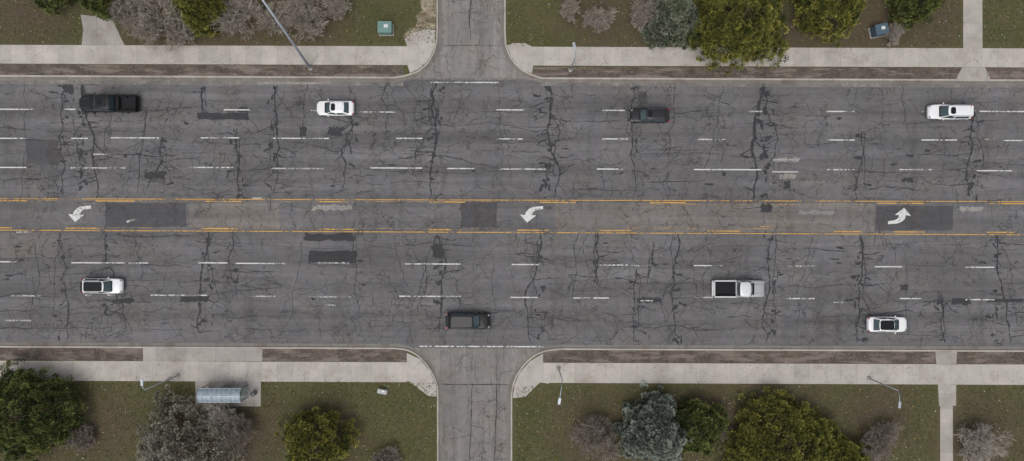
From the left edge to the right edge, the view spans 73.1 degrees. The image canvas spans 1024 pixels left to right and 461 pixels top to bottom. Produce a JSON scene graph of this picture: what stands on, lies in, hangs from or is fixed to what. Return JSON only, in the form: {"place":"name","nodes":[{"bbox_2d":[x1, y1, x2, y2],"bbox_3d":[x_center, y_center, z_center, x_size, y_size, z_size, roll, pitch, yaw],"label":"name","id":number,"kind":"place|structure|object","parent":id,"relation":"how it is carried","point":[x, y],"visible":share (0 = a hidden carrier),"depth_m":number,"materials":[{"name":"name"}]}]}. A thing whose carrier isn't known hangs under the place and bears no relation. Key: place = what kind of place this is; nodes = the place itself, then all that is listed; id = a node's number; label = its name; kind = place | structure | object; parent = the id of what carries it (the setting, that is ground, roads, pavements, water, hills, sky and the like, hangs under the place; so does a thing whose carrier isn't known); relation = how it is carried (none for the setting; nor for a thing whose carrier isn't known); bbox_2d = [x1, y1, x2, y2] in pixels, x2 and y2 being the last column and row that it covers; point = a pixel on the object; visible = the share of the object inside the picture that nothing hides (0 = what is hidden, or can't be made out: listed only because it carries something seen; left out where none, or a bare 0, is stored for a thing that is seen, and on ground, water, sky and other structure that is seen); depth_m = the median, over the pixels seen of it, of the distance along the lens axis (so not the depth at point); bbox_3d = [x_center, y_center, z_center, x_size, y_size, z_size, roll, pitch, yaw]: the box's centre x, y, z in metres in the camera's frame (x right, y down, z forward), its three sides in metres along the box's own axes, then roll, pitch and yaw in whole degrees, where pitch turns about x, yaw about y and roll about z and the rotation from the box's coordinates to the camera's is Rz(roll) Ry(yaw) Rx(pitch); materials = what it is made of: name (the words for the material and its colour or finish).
{"place":"outdoors","nodes":[
{"label":"outdoors","id":0,"kind":"place"},
{"bbox_2d":[0,342,441,460],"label":"gutter","id":1,"kind":"object","parent":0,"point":[426,360],"visible":1,"depth_m":83.99,"materials":[{"name":"concrete"}]},
{"bbox_2d":[415,348,529,460],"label":"side street","id":2,"kind":"structure","parent":0,"point":[456,405],"depth_m":84.00,"materials":[{"name":"concrete"}]},
{"bbox_2d":[507,345,1023,460],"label":"gutter","id":3,"kind":"object","parent":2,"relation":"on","point":[522,362],"visible":1,"depth_m":83.99,"materials":[{"name":"concrete"}]},
{"bbox_2d":[405,29,554,397],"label":"sidewalk corner","id":4,"kind":"object","parent":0,"point":[535,372],"visible":1,"depth_m":83.87,"materials":[{"name":"concrete"}]},
{"bbox_2d":[440,0,527,78],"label":"side street","id":5,"kind":"structure","parent":0,"point":[489,27],"depth_m":84.00,"materials":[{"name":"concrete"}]},
{"bbox_2d":[501,0,1023,84],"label":"gutter","id":6,"kind":"object","parent":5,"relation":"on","point":[515,67],"visible":1,"depth_m":83.99,"materials":[{"name":"concrete"}]},
{"bbox_2d":[0,78,1023,348],"bbox_3d":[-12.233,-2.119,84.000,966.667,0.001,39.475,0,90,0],"label":"road","id":7,"kind":"structure","parent":0,"point":[158,288],"depth_m":84.00,"materials":[{"name":"grey asphalt"}]},
{"bbox_2d":[69,206,90,221],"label":"turn arrow marking","id":8,"kind":"object","parent":7,"relation":"on","point":[75,218],"visible":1,"depth_m":83.98,"materials":[{"name":"white paint"}]},
{"bbox_2d":[80,277,123,295],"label":"suv car","id":9,"kind":"object","parent":7,"relation":"on","point":[108,285],"visible":1,"depth_m":82.65,"materials":[{"name":"white paint"}]},
{"bbox_2d":[79,92,139,113],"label":"pickup truck","id":10,"kind":"object","parent":7,"relation":"on","point":[121,103],"visible":1,"depth_m":82.88,"materials":[{"name":"black paint"}]},
{"bbox_2d":[127,82,539,346],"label":"road edge line","id":11,"kind":"object","parent":7,"relation":"on","point":[458,346],"visible":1,"depth_m":83.98,"materials":[{"name":"grey paint"}]},
{"bbox_2d":[317,99,353,116],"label":"sedan car","id":12,"kind":"object","parent":7,"relation":"on","point":[335,108],"visible":1,"depth_m":82.96,"materials":[{"name":"white paint"}]},
{"bbox_2d":[0,202,874,257],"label":"asphalt patch","id":13,"kind":"object","parent":7,"relation":"on","point":[714,217],"visible":1,"depth_m":83.99,"materials":[{"name":"grey asphalt"}]},
{"bbox_2d":[31,200,862,228],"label":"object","id":14,"kind":"object","parent":7,"relation":"on","point":[442,201],"visible":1,"depth_m":83.98,"materials":[{"name":"paint"}]},
{"bbox_2d":[446,312,489,330],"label":"suv car","id":15,"kind":"object","parent":7,"relation":"on","point":[465,320],"visible":1,"depth_m":82.54,"materials":[{"name":"black paint"}]},
{"bbox_2d":[408,45,536,383],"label":"apron","id":16,"kind":"object","parent":7,"relation":"on","point":[447,364],"visible":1,"depth_m":83.99,"materials":[{"name":"grey concrete"}]},
{"bbox_2d":[26,91,952,230],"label":"asphalt patch","id":17,"kind":"object","parent":7,"relation":"on","point":[484,214],"visible":1,"depth_m":83.99,"materials":[{"name":"grey asphalt"}]},
{"bbox_2d":[5,111,988,320],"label":"lane marking","id":18,"kind":"object","parent":7,"relation":"on","point":[348,263],"visible":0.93,"depth_m":83.98,"materials":[{"name":"grey paint"}]},
{"bbox_2d":[0,77,1021,87],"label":"gutter dust","id":19,"kind":"object","parent":7,"relation":"on","point":[357,83],"visible":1,"depth_m":83.99,"materials":[{"name":"grey"}]},
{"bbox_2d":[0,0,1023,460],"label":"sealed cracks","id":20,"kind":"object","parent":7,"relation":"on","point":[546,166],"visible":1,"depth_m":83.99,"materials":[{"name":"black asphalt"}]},
{"bbox_2d":[0,109,1023,300],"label":"lane marking","id":21,"kind":"object","parent":7,"relation":"on","point":[499,169],"visible":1,"depth_m":83.98,"materials":[{"name":"grey paint"}]},
{"bbox_2d":[0,198,1023,234],"bbox_3d":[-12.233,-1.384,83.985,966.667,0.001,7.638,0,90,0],"label":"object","id":22,"kind":"object","parent":7,"relation":"on","point":[519,232],"visible":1,"depth_m":83.98,"materials":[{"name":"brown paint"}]},
{"bbox_2d":[0,200,1023,232],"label":"yellow lane marking","id":23,"kind":"object","parent":7,"relation":"on","point":[517,230],"visible":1,"depth_m":83.98,"materials":[{"name":"paint"}]},
{"bbox_2d":[520,206,542,221],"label":"turn arrow marking","id":24,"kind":"object","parent":7,"relation":"on","point":[527,217],"visible":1,"depth_m":83.98,"materials":[{"name":"white paint"}]},
{"bbox_2d":[65,82,1023,304],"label":"asphalt patch","id":25,"kind":"object","parent":7,"relation":"on","point":[323,257],"visible":1,"depth_m":83.99,"materials":[{"name":"grey asphalt"}]},
{"bbox_2d":[257,82,982,214],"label":"asphalt patch","id":26,"kind":"object","parent":7,"relation":"on","point":[333,207],"visible":1,"depth_m":83.99,"materials":[{"name":"grey asphalt"}]},
{"bbox_2d":[630,106,669,123],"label":"suv car","id":27,"kind":"object","parent":7,"relation":"on","point":[649,115],"visible":1,"depth_m":82.61,"materials":[{"name":"paint"}]},
{"bbox_2d":[712,279,764,298],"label":"pickup truck","id":28,"kind":"object","parent":7,"relation":"on","point":[726,288],"visible":1,"depth_m":82.89,"materials":[{"name":"silver paint"}]},
{"bbox_2d":[866,315,906,333],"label":"sedan car","id":29,"kind":"object","parent":7,"relation":"on","point":[895,323],"visible":1,"depth_m":82.98,"materials":[{"name":"white paint"}]},
{"bbox_2d":[888,208,910,223],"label":"turn arrow marking","id":30,"kind":"object","parent":7,"relation":"on","point":[903,214],"visible":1,"depth_m":83.98,"materials":[{"name":"white paint"}]},
{"bbox_2d":[927,102,973,119],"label":"suv car","id":31,"kind":"object","parent":7,"relation":"on","point":[943,111],"visible":1,"depth_m":82.67,"materials":[{"name":"white paint"}]},
{"bbox_2d":[0,0,1023,460],"bbox_3d":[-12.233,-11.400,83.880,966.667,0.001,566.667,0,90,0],"label":"lawn","id":32,"kind":"structure","parent":0,"point":[564,30],"depth_m":83.88,"materials":[{"name":"green plant"}]},
{"bbox_2d":[0,357,90,460],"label":"evergreen tree","id":33,"kind":"object","parent":32,"relation":"on","point":[9,437],"visible":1,"depth_m":80.32,"materials":[{"name":"green plant"}]},
{"bbox_2d":[33,0,77,15],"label":"evergreen tree","id":34,"kind":"object","parent":32,"relation":"on","point":[50,6],"visible":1,"depth_m":81.65,"materials":[{"name":"green plant"}]},
{"bbox_2d":[63,423,95,454],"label":"bare shrub","id":35,"kind":"object","parent":32,"relation":"on","point":[79,440],"visible":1,"depth_m":82.64,"materials":[{"name":"plant"}]},
{"bbox_2d":[78,0,124,22],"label":"evergreen tree","id":36,"kind":"object","parent":32,"relation":"on","point":[99,11],"visible":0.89,"depth_m":80.97,"materials":[{"name":"green plant"}]},
{"bbox_2d":[105,0,149,29],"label":"bare shrub","id":37,"kind":"object","parent":32,"relation":"on","point":[126,9],"visible":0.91,"depth_m":81.94,"materials":[{"name":"grey plant"}]},
{"bbox_2d":[123,0,182,52],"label":"bare shrub","id":38,"kind":"object","parent":32,"relation":"on","point":[141,31],"visible":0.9,"depth_m":81.80,"materials":[{"name":"grey plant"}]},
{"bbox_2d":[136,424,188,460],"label":"bare shrub","id":39,"kind":"object","parent":32,"relation":"on","point":[143,457],"visible":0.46,"depth_m":81.84,"materials":[{"name":"plant"}]},
{"bbox_2d":[163,20,196,47],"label":"bare shrub","id":40,"kind":"object","parent":32,"relation":"on","point":[181,34],"visible":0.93,"depth_m":82.42,"materials":[{"name":"grey plant"}]},
{"bbox_2d":[135,376,247,460],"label":"grey juniper tree","id":41,"kind":"object","parent":32,"relation":"on","point":[187,441],"visible":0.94,"depth_m":81.00,"materials":[{"name":"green plant"}]},
{"bbox_2d":[171,0,234,37],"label":"evergreen tree","id":42,"kind":"object","parent":32,"relation":"on","point":[193,21],"visible":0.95,"depth_m":80.42,"materials":[{"name":"green plant"}]},
{"bbox_2d":[200,402,232,438],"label":"bare shrub","id":43,"kind":"object","parent":32,"relation":"on","point":[220,407],"visible":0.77,"depth_m":81.98,"materials":[{"name":"plant"}]},
{"bbox_2d":[211,406,256,460],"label":"bare shrub","id":44,"kind":"object","parent":32,"relation":"on","point":[232,433],"visible":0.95,"depth_m":81.64,"materials":[{"name":"plant"}]},
{"bbox_2d":[209,0,270,39],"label":"bare shrub","id":45,"kind":"object","parent":32,"relation":"on","point":[225,21],"visible":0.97,"depth_m":81.84,"materials":[{"name":"grey plant"}]},
{"bbox_2d":[252,1,295,36],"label":"bare shrub","id":46,"kind":"object","parent":32,"relation":"on","point":[283,21],"visible":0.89,"depth_m":82.22,"materials":[{"name":"grey plant"}]},
{"bbox_2d":[262,0,312,70],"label":"street lamp","id":47,"kind":"object","parent":32,"relation":"on","point":[310,68],"visible":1,"depth_m":77.47,"materials":[{"name":"metal"}]},
{"bbox_2d":[276,0,334,44],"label":"bare shrub","id":48,"kind":"object","parent":32,"relation":"on","point":[295,6],"visible":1,"depth_m":81.93,"materials":[{"name":"grey plant"}]},
{"bbox_2d":[274,405,360,460],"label":"evergreen tree","id":49,"kind":"object","parent":32,"relation":"on","point":[313,442],"visible":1,"depth_m":80.45,"materials":[{"name":"green plant"}]},
{"bbox_2d":[327,0,351,20],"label":"bare shrub","id":50,"kind":"object","parent":32,"relation":"on","point":[340,7],"visible":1,"depth_m":82.62,"materials":[{"name":"grey plant"}]},
{"bbox_2d":[377,388,387,394],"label":"valve box","id":51,"kind":"object","parent":32,"relation":"on","point":[382,391],"visible":1,"depth_m":83.37,"materials":[{"name":"concrete"}]},
{"bbox_2d":[377,21,393,35],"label":"utility cabinet","id":52,"kind":"object","parent":32,"relation":"on","point":[385,28],"visible":1,"depth_m":82.52,"materials":[{"name":"metal"}]},
{"bbox_2d":[369,445,402,460],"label":"bare shrub","id":53,"kind":"object","parent":32,"relation":"on","point":[391,453],"visible":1,"depth_m":82.61,"materials":[{"name":"plant"}]},
{"bbox_2d":[403,0,530,72],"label":"sandy dirt","id":54,"kind":"structure","parent":32,"relation":"on","point":[427,10],"depth_m":83.88,"materials":[{"name":"beige soil"}]},
{"bbox_2d":[7,0,1023,460],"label":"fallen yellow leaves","id":55,"kind":"object","parent":32,"relation":"on","point":[595,398],"visible":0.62,"depth_m":83.87,"materials":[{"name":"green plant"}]},
{"bbox_2d":[559,0,580,22],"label":"bare shrub","id":56,"kind":"object","parent":32,"relation":"on","point":[570,5],"visible":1,"depth_m":82.76,"materials":[{"name":"grey plant"}]},
{"bbox_2d":[568,415,619,460],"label":"bare shrub","id":57,"kind":"object","parent":32,"relation":"on","point":[605,442],"visible":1,"depth_m":82.08,"materials":[{"name":"plant"}]},
{"bbox_2d":[582,5,616,32],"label":"bare shrub","id":58,"kind":"object","parent":32,"relation":"on","point":[596,18],"visible":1,"depth_m":82.08,"materials":[{"name":"grey plant"}]},
{"bbox_2d":[629,0,659,33],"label":"bare shrub","id":59,"kind":"object","parent":32,"relation":"on","point":[642,13],"visible":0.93,"depth_m":82.23,"materials":[{"name":"grey plant"}]},
{"bbox_2d":[609,382,693,460],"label":"blue spruce tree","id":60,"kind":"object","parent":32,"relation":"on","point":[663,443],"visible":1,"depth_m":79.75,"materials":[{"name":"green plant"}]},
{"bbox_2d":[640,0,706,50],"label":"blue spruce tree","id":61,"kind":"object","parent":32,"relation":"on","point":[677,10],"visible":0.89,"depth_m":80.32,"materials":[{"name":"green plant"}]},
{"bbox_2d":[674,395,729,456],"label":"evergreen tree","id":62,"kind":"object","parent":32,"relation":"on","point":[698,417],"visible":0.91,"depth_m":80.75,"materials":[{"name":"green plant"}]},
{"bbox_2d":[708,427,731,454],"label":"bare shrub","id":63,"kind":"object","parent":32,"relation":"on","point":[723,437],"visible":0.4,"depth_m":82.28,"materials":[{"name":"brown plant"}]},
{"bbox_2d":[676,0,788,74],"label":"evergreen tree","id":64,"kind":"object","parent":32,"relation":"on","point":[738,15],"visible":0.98,"depth_m":78.80,"materials":[{"name":"green plant"}]},
{"bbox_2d":[714,386,852,460],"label":"evergreen tree","id":65,"kind":"object","parent":32,"relation":"on","point":[805,424],"visible":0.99,"depth_m":81.12,"materials":[{"name":"green plant"}]},
{"bbox_2d":[786,0,865,48],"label":"evergreen tree","id":66,"kind":"object","parent":32,"relation":"on","point":[845,16],"visible":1,"depth_m":80.67,"materials":[{"name":"green plant"}]},
{"bbox_2d":[810,434,873,460],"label":"evergreen tree","id":67,"kind":"object","parent":32,"relation":"on","point":[855,450],"visible":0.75,"depth_m":81.60,"materials":[{"name":"green plant"}]},
{"bbox_2d":[868,22,888,38],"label":"utility cabinet","id":68,"kind":"object","parent":32,"relation":"on","point":[878,30],"visible":1,"depth_m":82.42,"materials":[{"name":"metal"}]},
{"bbox_2d":[859,420,904,460],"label":"bare shrub","id":69,"kind":"object","parent":32,"relation":"on","point":[875,453],"visible":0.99,"depth_m":82.19,"materials":[{"name":"plant"}]},
{"bbox_2d":[883,21,904,46],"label":"bare shrub","id":70,"kind":"object","parent":32,"relation":"on","point":[895,32],"visible":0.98,"depth_m":82.84,"materials":[{"name":"grey plant"}]},
{"bbox_2d":[885,0,946,30],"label":"evergreen tree","id":71,"kind":"object","parent":32,"relation":"on","point":[927,10],"visible":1,"depth_m":81.44,"materials":[{"name":"green plant"}]},
{"bbox_2d":[935,67,990,363],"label":"concrete ramp","id":72,"kind":"structure","parent":32,"relation":"on","point":[971,74],"depth_m":83.86,"materials":[{"name":"grey concrete"}]},
{"bbox_2d":[954,423,1015,460],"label":"bare shrub","id":73,"kind":"object","parent":32,"relation":"on","point":[986,438],"visible":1,"depth_m":81.75,"materials":[{"name":"plant"}]},
{"bbox_2d":[0,45,1023,384],"bbox_3d":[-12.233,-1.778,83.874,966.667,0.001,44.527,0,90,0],"label":"sidewalk","id":74,"kind":"structure","parent":0,"point":[738,373],"depth_m":83.87,"materials":[{"name":"concrete"}]},
{"bbox_2d":[140,373,179,389],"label":"street lamp","id":75,"kind":"object","parent":74,"relation":"on","point":[177,375],"visible":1,"depth_m":79.79,"materials":[{"name":"metal"}]},
{"bbox_2d":[81,15,260,405],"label":"concrete pad","id":76,"kind":"object","parent":74,"relation":"on","point":[97,31],"visible":0.81,"depth_m":83.87,"materials":[{"name":"grey concrete"}]},
{"bbox_2d":[197,385,247,401],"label":"bus shelter","id":77,"kind":"object","parent":76,"relation":"on","point":[205,394],"visible":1,"depth_m":81.25,"materials":[{"name":"metal"}]},
{"bbox_2d":[250,390,256,396],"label":"litter bin","id":78,"kind":"object","parent":76,"relation":"on","point":[253,393],"visible":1,"depth_m":82.94,"materials":[{"name":"metal"}]},
{"bbox_2d":[556,366,562,404],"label":"street lamp","id":79,"kind":"object","parent":74,"relation":"on","point":[558,368],"visible":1,"depth_m":77.21,"materials":[{"name":"metal"}]},
{"bbox_2d":[867,376,900,407],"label":"street lamp","id":80,"kind":"object","parent":74,"relation":"on","point":[869,378],"visible":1,"depth_m":79.63,"materials":[{"name":"metal"}]},
{"bbox_2d":[0,64,1023,363],"bbox_3d":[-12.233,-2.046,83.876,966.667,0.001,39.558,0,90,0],"label":"planting strip soil","id":81,"kind":"structure","parent":0,"point":[136,354],"depth_m":83.88,"materials":[{"name":"brown soil"}]},
{"bbox_2d":[143,348,261,360],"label":"concrete pad","id":82,"kind":"object","parent":81,"relation":"on","point":[205,354],"visible":1,"depth_m":83.86,"materials":[{"name":"grey concrete"}]},
{"bbox_2d":[2,45,1023,382],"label":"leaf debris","id":83,"kind":"object","parent":81,"relation":"on","point":[554,365],"visible":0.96,"depth_m":83.85,"materials":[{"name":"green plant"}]},
{"bbox_2d":[568,42,576,71],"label":"street lamp","id":84,"kind":"object","parent":81,"relation":"on","point":[571,69],"visible":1,"depth_m":78.21,"materials":[{"name":"metal"}]},
{"bbox_2d":[938,0,981,460],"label":"footpath","id":85,"kind":"structure","parent":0,"point":[972,24],"depth_m":83.87,"materials":[{"name":"concrete"}]},
{"label":"ground","id":86,"kind":"structure","parent":0,"visible":0},
{"bbox_2d":[0,0,437,78],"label":"kerb","id":87,"kind":"structure","parent":86,"relation":"on","point":[424,66],"depth_m":83.86,"materials":[{"name":"concrete"}]},
{"bbox_2d":[0,346,438,460],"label":"kerb","id":88,"kind":"structure","parent":86,"relation":"on","point":[421,358],"depth_m":83.86,"materials":[{"name":"concrete"}]},
{"bbox_2d":[0,0,441,81],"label":"gutter","id":89,"kind":"object","parent":86,"relation":"on","point":[428,65],"visible":1,"depth_m":83.99,"materials":[{"name":"concrete"}]},
{"bbox_2d":[504,0,1023,80],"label":"kerb","id":90,"kind":"structure","parent":86,"relation":"on","point":[521,69],"depth_m":83.86,"materials":[{"name":"concrete"}]},
{"bbox_2d":[511,348,1023,460],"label":"kerb","id":91,"kind":"structure","parent":86,"relation":"on","point":[528,360],"depth_m":83.86,"materials":[{"name":"concrete"}]}
]}

